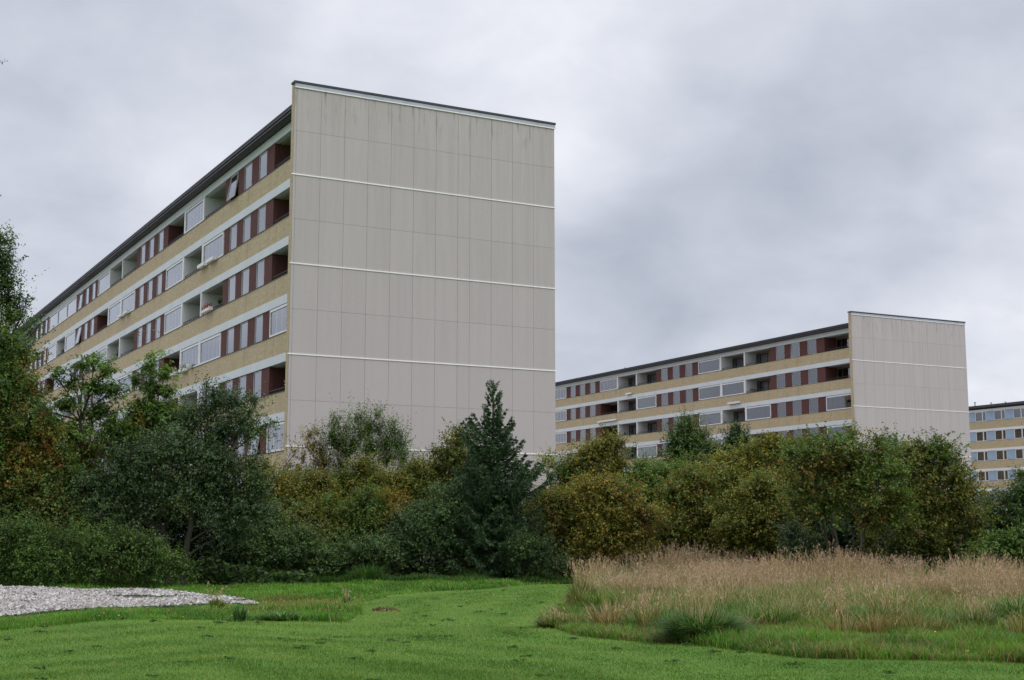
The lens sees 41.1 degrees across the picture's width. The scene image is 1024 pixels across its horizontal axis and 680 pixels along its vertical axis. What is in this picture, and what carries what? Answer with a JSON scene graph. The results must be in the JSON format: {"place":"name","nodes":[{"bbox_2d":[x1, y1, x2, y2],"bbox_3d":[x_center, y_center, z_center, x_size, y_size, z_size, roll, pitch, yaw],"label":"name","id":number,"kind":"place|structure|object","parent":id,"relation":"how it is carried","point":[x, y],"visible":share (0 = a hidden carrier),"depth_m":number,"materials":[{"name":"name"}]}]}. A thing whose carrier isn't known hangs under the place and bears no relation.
{"place":"outdoors","nodes":[
{"label":"outdoors","id":0,"kind":"place"},
{"bbox_2d":[0,575,550,630],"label":"rough grass","id":1,"kind":"structure","parent":0,"point":[310,605],"depth_m":34.34,"materials":[{"name":"green plant"}]},
{"bbox_2d":[5,579,968,661],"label":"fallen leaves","id":2,"kind":"object","parent":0,"point":[491,609],"visible":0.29,"depth_m":30.42,"materials":[{"name":"plant"}]},
{"bbox_2d":[0,555,1023,679],"bbox_3d":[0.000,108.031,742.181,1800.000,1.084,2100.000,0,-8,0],"label":"ground","id":3,"kind":"structure","parent":0,"point":[105,639],"depth_m":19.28,"materials":[{"name":"green plant"}]},
{"bbox_2d":[0,219,55,453],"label":"poplar tree","id":4,"kind":"object","parent":3,"relation":"on","point":[14,315],"visible":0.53,"depth_m":46.60,"materials":[{"name":"green plant"}]},
{"bbox_2d":[0,322,92,560],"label":"maple tree","id":5,"kind":"object","parent":3,"relation":"on","point":[17,433],"visible":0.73,"depth_m":43.12,"materials":[{"name":"green plant"}]},
{"bbox_2d":[0,500,98,586],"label":"shrub","id":6,"kind":"object","parent":3,"relation":"on","point":[39,560],"visible":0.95,"depth_m":39.85,"materials":[{"name":"green plant"}]},
{"bbox_2d":[0,455,111,580],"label":"shrub","id":7,"kind":"object","parent":3,"relation":"on","point":[45,488],"visible":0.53,"depth_m":42.38,"materials":[{"name":"green plant"}]},
{"bbox_2d":[25,350,142,514],"bbox_3d":[-14.337,4.249,45.259,4.430,7.860,2.779,0,-8,0],"label":"sumac tree","id":8,"kind":"object","parent":3,"relation":"on","point":[96,413],"visible":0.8,"depth_m":45.07,"materials":[{"name":"green plant"}]},
{"bbox_2d":[32,596,173,609],"bbox_3d":[-11.300,6.349,33.296,5.761,0.106,13.274,4,-9,-25],"label":"gravel bed","id":9,"kind":"object","parent":3,"relation":"on","point":[135,597],"visible":0.12,"depth_m":34.19,"materials":[{"name":"grey gravel"}]},
{"bbox_2d":[0,585,260,616],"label":"gravel","id":10,"kind":"structure","parent":9,"relation":"on","point":[14,602],"depth_m":32.33,"materials":[{"name":"grey gravel"}]},
{"bbox_2d":[9,387,208,574],"bbox_3d":[-14.387,4.967,46.377,8.243,6.732,3.733,0,-8,0],"label":"shrub","id":11,"kind":"object","parent":3,"relation":"on","point":[96,449],"visible":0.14,"depth_m":46.01,"materials":[{"name":"green plant"}]},
{"bbox_2d":[43,513,204,587],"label":"shrub","id":12,"kind":"object","parent":3,"relation":"on","point":[100,551],"visible":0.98,"depth_m":40.07,"materials":[{"name":"green plant"}]},
{"bbox_2d":[99,330,191,556],"bbox_3d":[-12.188,3.869,45.843,2.930,8.632,2.388,-6,-10,37],"label":"sumac tree","id":13,"kind":"object","parent":3,"relation":"on","point":[159,412],"visible":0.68,"depth_m":46.06,"materials":[{"name":"green plant"}]},
{"bbox_2d":[76,472,261,578],"bbox_3d":[-11.632,6.396,46.169,7.203,4.262,3.702,0,-8,0],"label":"shrub","id":14,"kind":"object","parent":3,"relation":"on","point":[175,530],"visible":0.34,"depth_m":45.49,"materials":[{"name":"green plant"}]},
{"bbox_2d":[56,366,285,584],"bbox_3d":[-10.763,4.303,42.761,7.439,7.008,3.292,0,-8,0],"label":"crabapple tree","id":15,"kind":"object","parent":3,"relation":"on","point":[221,486],"visible":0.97,"depth_m":42.51,"materials":[{"name":"green plant"}]},
{"bbox_2d":[206,581,226,608],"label":"grass tussock","id":16,"kind":"object","parent":3,"relation":"on","point":[217,601],"depth_m":29.57,"materials":[{"name":"green plant"}]},
{"bbox_2d":[230,602,248,621],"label":"grass tussock","id":17,"kind":"object","parent":3,"relation":"on","point":[239,614],"depth_m":24.92,"materials":[{"name":"green plant"}]},
{"bbox_2d":[246,610,307,620],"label":"grass tussock","id":18,"kind":"object","parent":3,"relation":"on","point":[276,616],"depth_m":25.47,"materials":[{"name":"green plant"}]},
{"bbox_2d":[204,495,353,576],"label":"shrub","id":19,"kind":"object","parent":3,"relation":"on","point":[286,551],"visible":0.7,"depth_m":45.66,"materials":[{"name":"green plant"}]},
{"bbox_2d":[5,80,556,560],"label":"apartment building","id":20,"kind":"structure","parent":3,"relation":"on","point":[393,252],"depth_m":67.21,"materials":[{"name":"beige concrete"}]},
{"bbox_2d":[146,322,150,343],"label":"window","id":21,"kind":"structure","parent":20,"relation":"in","point":[148,326],"depth_m":88.83,"materials":[{"name":"grey glass"}]},
{"bbox_2d":[149,237,153,258],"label":"window","id":22,"kind":"structure","parent":20,"relation":"in","point":[151,245],"depth_m":89.60,"materials":[{"name":"grey glass"}]},
{"bbox_2d":[155,316,160,338],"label":"window","id":23,"kind":"structure","parent":20,"relation":"in","point":[157,327],"depth_m":86.71,"materials":[{"name":"grey glass"}]},
{"bbox_2d":[157,273,161,294],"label":"window","id":24,"kind":"structure","parent":20,"relation":"in","point":[159,278],"depth_m":87.07,"materials":[{"name":"grey glass"}]},
{"bbox_2d":[158,230,163,252],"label":"window","id":25,"kind":"structure","parent":20,"relation":"in","point":[160,246],"depth_m":87.48,"materials":[{"name":"grey glass"}]},
{"bbox_2d":[201,302,212,313],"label":"flower box","id":26,"kind":"object","parent":20,"relation":"attached to","point":[207,309],"visible":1,"depth_m":75.82,"materials":[{"name":"white paint"}]},
{"bbox_2d":[226,327,233,353],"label":"window","id":27,"kind":"structure","parent":20,"relation":"in","point":[230,333],"depth_m":72.52,"materials":[{"name":"grey glass"}]},
{"bbox_2d":[228,275,235,301],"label":"window","id":28,"kind":"structure","parent":20,"relation":"in","point":[231,287],"depth_m":72.94,"materials":[{"name":"grey glass"}]},
{"bbox_2d":[227,172,238,200],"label":"window","id":29,"kind":"structure","parent":20,"relation":"in","point":[234,179],"depth_m":73.50,"materials":[{"name":"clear glass"}]},
{"bbox_2d":[230,224,236,250],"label":"window","id":30,"kind":"structure","parent":20,"relation":"in","point":[233,230],"depth_m":73.31,"materials":[{"name":"grey glass"}]},
{"bbox_2d":[238,376,245,401],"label":"window","id":31,"kind":"structure","parent":20,"relation":"in","point":[242,380],"depth_m":70.06,"materials":[{"name":"grey glass"}]},
{"bbox_2d":[240,321,247,348],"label":"window","id":32,"kind":"structure","parent":20,"relation":"in","point":[244,326],"depth_m":70.50,"materials":[{"name":"grey glass"}]},
{"bbox_2d":[241,268,248,295],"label":"window","id":33,"kind":"structure","parent":20,"relation":"in","point":[245,273],"depth_m":70.89,"materials":[{"name":"grey glass"}]},
{"bbox_2d":[243,214,250,242],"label":"window","id":34,"kind":"structure","parent":20,"relation":"in","point":[246,221],"depth_m":71.29,"materials":[{"name":"grey glass"}]},
{"bbox_2d":[244,162,251,190],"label":"window","id":35,"kind":"structure","parent":20,"relation":"in","point":[248,169],"depth_m":71.68,"materials":[{"name":"grey glass"}]},
{"bbox_2d":[253,370,261,398],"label":"window","id":36,"kind":"structure","parent":20,"relation":"in","point":[257,375],"depth_m":67.96,"materials":[{"name":"grey glass"}]},
{"bbox_2d":[254,314,262,342],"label":"window","id":37,"kind":"structure","parent":20,"relation":"in","point":[258,320],"depth_m":68.33,"materials":[{"name":"grey glass"}]},
{"bbox_2d":[256,259,263,287],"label":"window","id":38,"kind":"structure","parent":20,"relation":"in","point":[260,265],"depth_m":68.76,"materials":[{"name":"grey glass"}]},
{"bbox_2d":[257,204,265,233],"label":"window","id":39,"kind":"structure","parent":20,"relation":"in","point":[261,211],"depth_m":69.13,"materials":[{"name":"grey glass"}]},
{"bbox_2d":[259,151,266,179],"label":"window","id":40,"kind":"structure","parent":20,"relation":"in","point":[262,158],"depth_m":69.56,"materials":[{"name":"grey glass"}]},
{"bbox_2d":[237,456,350,545],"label":"shrub","id":41,"kind":"object","parent":3,"relation":"on","point":[315,483],"visible":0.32,"depth_m":50.57,"materials":[{"name":"green plant"}]},
{"bbox_2d":[276,417,340,556],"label":"sapling","id":42,"kind":"object","parent":3,"relation":"on","point":[311,445],"visible":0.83,"depth_m":53.38,"materials":[{"name":"green plant"}]},
{"bbox_2d":[274,471,418,571],"bbox_3d":[-5.830,6.647,48.170,5.078,3.911,3.326,-2,-8,13],"label":"shrub","id":43,"kind":"object","parent":3,"relation":"on","point":[367,513],"visible":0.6,"depth_m":47.75,"materials":[{"name":"green plant"}]},
{"bbox_2d":[294,523,414,575],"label":"shrub","id":44,"kind":"object","parent":3,"relation":"on","point":[376,550],"visible":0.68,"depth_m":46.15,"materials":[{"name":"green plant"}]},
{"bbox_2d":[0,562,709,586],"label":"weeds","id":45,"kind":"object","parent":3,"relation":"on","point":[366,573],"visible":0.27,"depth_m":44.83,"materials":[{"name":"green plant"}]},
{"bbox_2d":[268,458,449,552],"bbox_3d":[-6.442,7.176,54.357,9.398,5.118,3.628,0,-8,0],"label":"shrub","id":46,"kind":"object","parent":3,"relation":"on","point":[331,485],"visible":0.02,"depth_m":54.38,"materials":[{"name":"green plant"}]},
{"bbox_2d":[305,391,423,516],"bbox_3d":[-5.832,5.649,53.634,4.884,7.489,2.342,0,-8,0],"label":"willow tree","id":47,"kind":"object","parent":3,"relation":"on","point":[365,437],"visible":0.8,"depth_m":53.83,"materials":[{"name":"green plant"}]},
{"bbox_2d":[318,442,450,516],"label":"shrub","id":48,"kind":"object","parent":3,"relation":"on","point":[363,468],"visible":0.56,"depth_m":51.62,"materials":[{"name":"green plant"}]},
{"bbox_2d":[356,468,498,574],"bbox_3d":[-3.021,6.517,47.499,4.393,4.025,4.103,5,-10,-33],"label":"shrub","id":49,"kind":"object","parent":3,"relation":"on","point":[421,537],"visible":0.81,"depth_m":47.07,"materials":[{"name":"green plant"}]},
{"bbox_2d":[418,417,478,519],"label":"maple tree","id":50,"kind":"object","parent":3,"relation":"on","point":[449,456],"visible":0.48,"depth_m":52.21,"materials":[{"name":"green plant"}]},
{"bbox_2d":[434,480,556,555],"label":"shrub","id":51,"kind":"object","parent":3,"relation":"on","point":[528,507],"depth_m":54.74,"materials":[{"name":"green plant"}]},
{"bbox_2d":[439,379,558,578],"bbox_3d":[-0.480,5.036,47.590,4.271,7.491,4.028,0,-8,0],"label":"spruce tree","id":52,"kind":"object","parent":3,"relation":"on","point":[493,490],"visible":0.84,"depth_m":47.12,"materials":[{"name":"green plant"}]},
{"bbox_2d":[10,554,1018,584],"bbox_3d":[-0.005,8.169,49.092,38.164,1.106,10.696,0,-8,0],"label":"ground cover","id":53,"kind":"object","parent":3,"relation":"on","point":[243,570],"visible":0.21,"depth_m":44.88,"materials":[{"name":"green plant"}]},
{"bbox_2d":[501,524,574,578],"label":"shrub","id":54,"kind":"object","parent":3,"relation":"on","point":[527,548],"visible":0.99,"depth_m":45.34,"materials":[{"name":"green plant"}]},
{"bbox_2d":[532,445,563,487],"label":"sapling","id":55,"kind":"object","parent":3,"relation":"on","point":[547,461],"visible":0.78,"depth_m":51.74,"materials":[{"name":"green plant"}]},
{"bbox_2d":[530,604,570,627],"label":"grass tussock","id":56,"kind":"object","parent":3,"relation":"on","point":[544,623],"depth_m":24.54,"materials":[{"name":"plant"}]},
{"bbox_2d":[514,472,619,575],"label":"shrub","id":57,"kind":"object","parent":3,"relation":"on","point":[559,526],"visible":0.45,"depth_m":48.69,"materials":[{"name":"green plant"}]},
{"bbox_2d":[561,557,604,598],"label":"grass tussock","id":58,"kind":"object","parent":3,"relation":"on","point":[582,587],"depth_m":30.55,"materials":[{"name":"beige plant"}]},
{"bbox_2d":[541,424,637,509],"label":"hazel tree","id":59,"kind":"object","parent":3,"relation":"on","point":[597,455],"visible":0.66,"depth_m":51.46,"materials":[{"name":"green plant"}]},
{"bbox_2d":[552,460,676,574],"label":"shrub","id":60,"kind":"object","parent":3,"relation":"on","point":[607,532],"visible":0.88,"depth_m":46.63,"materials":[{"name":"green plant"}]},
{"bbox_2d":[537,448,725,546],"bbox_3d":[5.173,6.869,54.297,8.662,5.202,4.038,0,-8,0],"label":"shrub","id":61,"kind":"object","parent":3,"relation":"on","point":[705,456],"visible":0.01,"depth_m":54.26,"materials":[{"name":"green plant"}]},
{"bbox_2d":[608,589,658,625],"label":"grass tussock","id":62,"kind":"object","parent":3,"relation":"on","point":[642,598],"depth_m":23.25,"materials":[{"name":"beige plant"}]},
{"bbox_2d":[613,436,703,546],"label":"shrub","id":63,"kind":"object","parent":3,"relation":"on","point":[652,473],"visible":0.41,"depth_m":50.55,"materials":[{"name":"green plant"}]},
{"bbox_2d":[644,406,724,472],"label":"hornbeam tree","id":64,"kind":"object","parent":3,"relation":"on","point":[690,437],"visible":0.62,"depth_m":61.81,"materials":[{"name":"green plant"}]},
{"bbox_2d":[643,450,754,561],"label":"shrub","id":65,"kind":"object","parent":3,"relation":"on","point":[682,498],"visible":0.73,"depth_m":47.69,"materials":[{"name":"green plant"}]},
{"bbox_2d":[639,569,770,642],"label":"grass tussock","id":66,"kind":"object","parent":3,"relation":"on","point":[707,621],"depth_m":20.48,"materials":[{"name":"green plant"}]},
{"bbox_2d":[709,415,779,459],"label":"hornbeam tree","id":67,"kind":"object","parent":3,"relation":"on","point":[734,432],"visible":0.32,"depth_m":61.77,"materials":[{"name":"green plant"}]},
{"bbox_2d":[699,461,820,567],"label":"shrub","id":68,"kind":"object","parent":3,"relation":"on","point":[750,527],"visible":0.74,"depth_m":46.20,"materials":[{"name":"green plant"}]},
{"bbox_2d":[690,427,832,498],"bbox_3d":[9.345,5.915,49.518,5.540,5.652,2.825,0,-8,0],"label":"maple tree","id":69,"kind":"object","parent":3,"relation":"on","point":[770,444],"visible":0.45,"depth_m":49.65,"materials":[{"name":"green plant"}]},
{"bbox_2d":[555,311,972,555],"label":"apartment building","id":70,"kind":"structure","parent":3,"relation":"on","point":[907,374],"depth_m":131.22,"materials":[{"name":"beige concrete"}]},
{"bbox_2d":[776,345,783,359],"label":"window","id":71,"kind":"structure","parent":70,"relation":"in","point":[780,349],"depth_m":134.50,"materials":[{"name":"grey glass"}]},
{"bbox_2d":[777,374,784,387],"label":"window","id":72,"kind":"structure","parent":70,"relation":"in","point":[780,378],"depth_m":134.06,"materials":[{"name":"grey glass"}]},
{"bbox_2d":[778,402,785,416],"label":"window","id":73,"kind":"structure","parent":70,"relation":"in","point":[781,406],"depth_m":133.65,"materials":[{"name":"grey glass"}]},
{"bbox_2d":[791,343,799,357],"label":"window","id":74,"kind":"structure","parent":70,"relation":"in","point":[795,348],"depth_m":132.32,"materials":[{"name":"grey glass"}]},
{"bbox_2d":[792,371,800,385],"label":"window","id":75,"kind":"structure","parent":70,"relation":"in","point":[796,379],"depth_m":132.00,"materials":[{"name":"grey glass"}]},
{"bbox_2d":[793,400,801,414],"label":"window","id":76,"kind":"structure","parent":70,"relation":"in","point":[797,410],"depth_m":131.59,"materials":[{"name":"grey glass"}]},
{"bbox_2d":[807,339,815,354],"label":"window","id":77,"kind":"structure","parent":70,"relation":"in","point":[811,344],"depth_m":130.25,"materials":[{"name":"grey glass"}]},
{"bbox_2d":[808,369,816,383],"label":"window","id":78,"kind":"structure","parent":70,"relation":"in","point":[812,373],"depth_m":129.85,"materials":[{"name":"grey glass"}]},
{"bbox_2d":[809,398,817,412],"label":"window","id":79,"kind":"structure","parent":70,"relation":"in","point":[813,403],"depth_m":129.47,"materials":[{"name":"grey glass"}]},
{"bbox_2d":[532,591,1023,662],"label":"rough grass","id":80,"kind":"structure","parent":3,"relation":"on","point":[911,643],"depth_m":19.01,"materials":[{"name":"green plant"}]},
{"bbox_2d":[558,557,1023,626],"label":"undergrowth","id":81,"kind":"object","parent":3,"relation":"on","point":[911,598],"visible":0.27,"depth_m":26.52,"materials":[{"name":"beige plant"}]},
{"bbox_2d":[564,581,1023,635],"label":"hummocks","id":82,"kind":"structure","parent":3,"relation":"on","point":[592,603],"depth_m":22.81,"materials":[{"name":"green plant"}]},
{"bbox_2d":[566,539,1023,620],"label":"tall dry grass","id":83,"kind":"structure","parent":3,"relation":"on","point":[774,571],"depth_m":35.40,"materials":[{"name":"beige plant"}]},
{"bbox_2d":[769,514,832,568],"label":"shrub","id":84,"kind":"object","parent":3,"relation":"on","point":[790,540],"visible":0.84,"depth_m":42.77,"materials":[{"name":"green plant"}]},
{"bbox_2d":[817,584,854,619],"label":"grass tussock","id":85,"kind":"object","parent":3,"relation":"on","point":[835,600],"depth_m":23.80,"materials":[{"name":"beige plant"}]},
{"bbox_2d":[760,418,928,568],"bbox_3d":[10.543,5.087,42.441,5.171,5.396,3.115,0,-8,0],"label":"ash tree","id":86,"kind":"object","parent":3,"relation":"on","point":[880,502],"visible":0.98,"depth_m":42.50,"materials":[{"name":"green plant"}]},
{"bbox_2d":[783,493,918,566],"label":"shrub","id":87,"kind":"object","parent":3,"relation":"on","point":[845,538],"visible":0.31,"depth_m":46.56,"materials":[{"name":"green plant"}]},
{"bbox_2d":[865,580,917,622],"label":"grass tussock","id":88,"kind":"object","parent":3,"relation":"on","point":[891,605],"depth_m":22.30,"materials":[{"name":"beige plant"}]},
{"bbox_2d":[849,520,973,570],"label":"shrub","id":89,"kind":"object","parent":3,"relation":"on","point":[897,540],"visible":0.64,"depth_m":43.75,"materials":[{"name":"green plant"}]},
{"bbox_2d":[828,422,1015,561],"bbox_3d":[15.667,6.055,51.621,8.324,6.054,3.812,0,-8,0],"label":"shrub","id":90,"kind":"object","parent":3,"relation":"on","point":[883,434],"visible":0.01,"depth_m":51.63,"materials":[{"name":"green plant"}]},
{"bbox_2d":[851,426,1014,570],"bbox_3d":[13.425,5.425,44.314,5.136,5.262,3.028,0,-8,0],"label":"whitebeam tree","id":91,"kind":"object","parent":3,"relation":"on","point":[956,498],"visible":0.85,"depth_m":43.91,"materials":[{"name":"green plant"}]},
{"bbox_2d":[946,582,1007,626],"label":"grass tussock","id":92,"kind":"object","parent":3,"relation":"on","point":[967,617],"depth_m":21.87,"materials":[{"name":"plant"}]},
{"bbox_2d":[960,505,1023,569],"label":"shrub","id":93,"kind":"object","parent":3,"relation":"on","point":[1012,544],"visible":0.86,"depth_m":41.80,"materials":[{"name":"green plant"}]},
{"bbox_2d":[965,462,1023,566],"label":"shrub","id":94,"kind":"object","parent":3,"relation":"on","point":[1014,496],"visible":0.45,"depth_m":47.28,"materials":[{"name":"green plant"}]},
{"bbox_2d":[969,401,1023,529],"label":"apartment building","id":95,"kind":"structure","parent":3,"relation":"on","point":[997,439],"depth_m":190.79,"materials":[{"name":"beige concrete"}]},
{"bbox_2d":[975,411,985,421],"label":"window","id":96,"kind":"structure","parent":95,"relation":"in","point":[979,416],"depth_m":193.70,"materials":[{"name":"glass"}]},
{"bbox_2d":[976,431,986,441],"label":"window","id":97,"kind":"structure","parent":95,"relation":"in","point":[980,436],"depth_m":193.28,"materials":[{"name":"white paint"}]},
{"bbox_2d":[977,451,987,460],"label":"window","id":98,"kind":"structure","parent":95,"relation":"in","point":[982,455],"depth_m":192.90,"materials":[{"name":"white paint"}]},
{"bbox_2d":[978,471,988,480],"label":"window","id":99,"kind":"structure","parent":95,"relation":"in","point":[985,474],"depth_m":192.38,"materials":[{"name":"glass"}]},
{"bbox_2d":[994,410,1005,419],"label":"window","id":100,"kind":"structure","parent":95,"relation":"in","point":[998,414],"depth_m":190.81,"materials":[{"name":"glass"}]},
{"bbox_2d":[995,430,1006,439],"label":"window","id":101,"kind":"structure","parent":95,"relation":"in","point":[999,434],"depth_m":190.42,"materials":[{"name":"white paint"}]},
{"bbox_2d":[996,450,1007,459],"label":"window","id":102,"kind":"structure","parent":95,"relation":"in","point":[1000,454],"depth_m":190.00,"materials":[{"name":"white paint"}]},
{"bbox_2d":[997,470,1008,479],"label":"window","id":103,"kind":"structure","parent":95,"relation":"in","point":[1000,473],"depth_m":189.63,"materials":[{"name":"glass"}]},
{"bbox_2d":[1013,408,1023,417],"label":"window","id":104,"kind":"structure","parent":95,"relation":"in","point":[1017,412],"depth_m":187.99,"materials":[{"name":"glass"}]},
{"bbox_2d":[1014,428,1023,438],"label":"window","id":105,"kind":"structure","parent":95,"relation":"in","point":[1019,433],"depth_m":187.65,"materials":[{"name":"white paint"}]},
{"bbox_2d":[974,570,1023,619],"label":"grass tussock","id":106,"kind":"object","parent":3,"relation":"on","point":[1010,607],"depth_m":23.13,"materials":[{"name":"green plant"}]},
{"bbox_2d":[996,471,1023,525],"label":"shrub","id":107,"kind":"object","parent":3,"relation":"on","point":[1021,511],"visible":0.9,"depth_m":46.77,"materials":[{"name":"green plant"}]},
{"bbox_2d":[0,0,1023,405],"label":"sky","id":108,"kind":"structure","parent":0,"point":[728,173],"materials":[{"name":"grey"}]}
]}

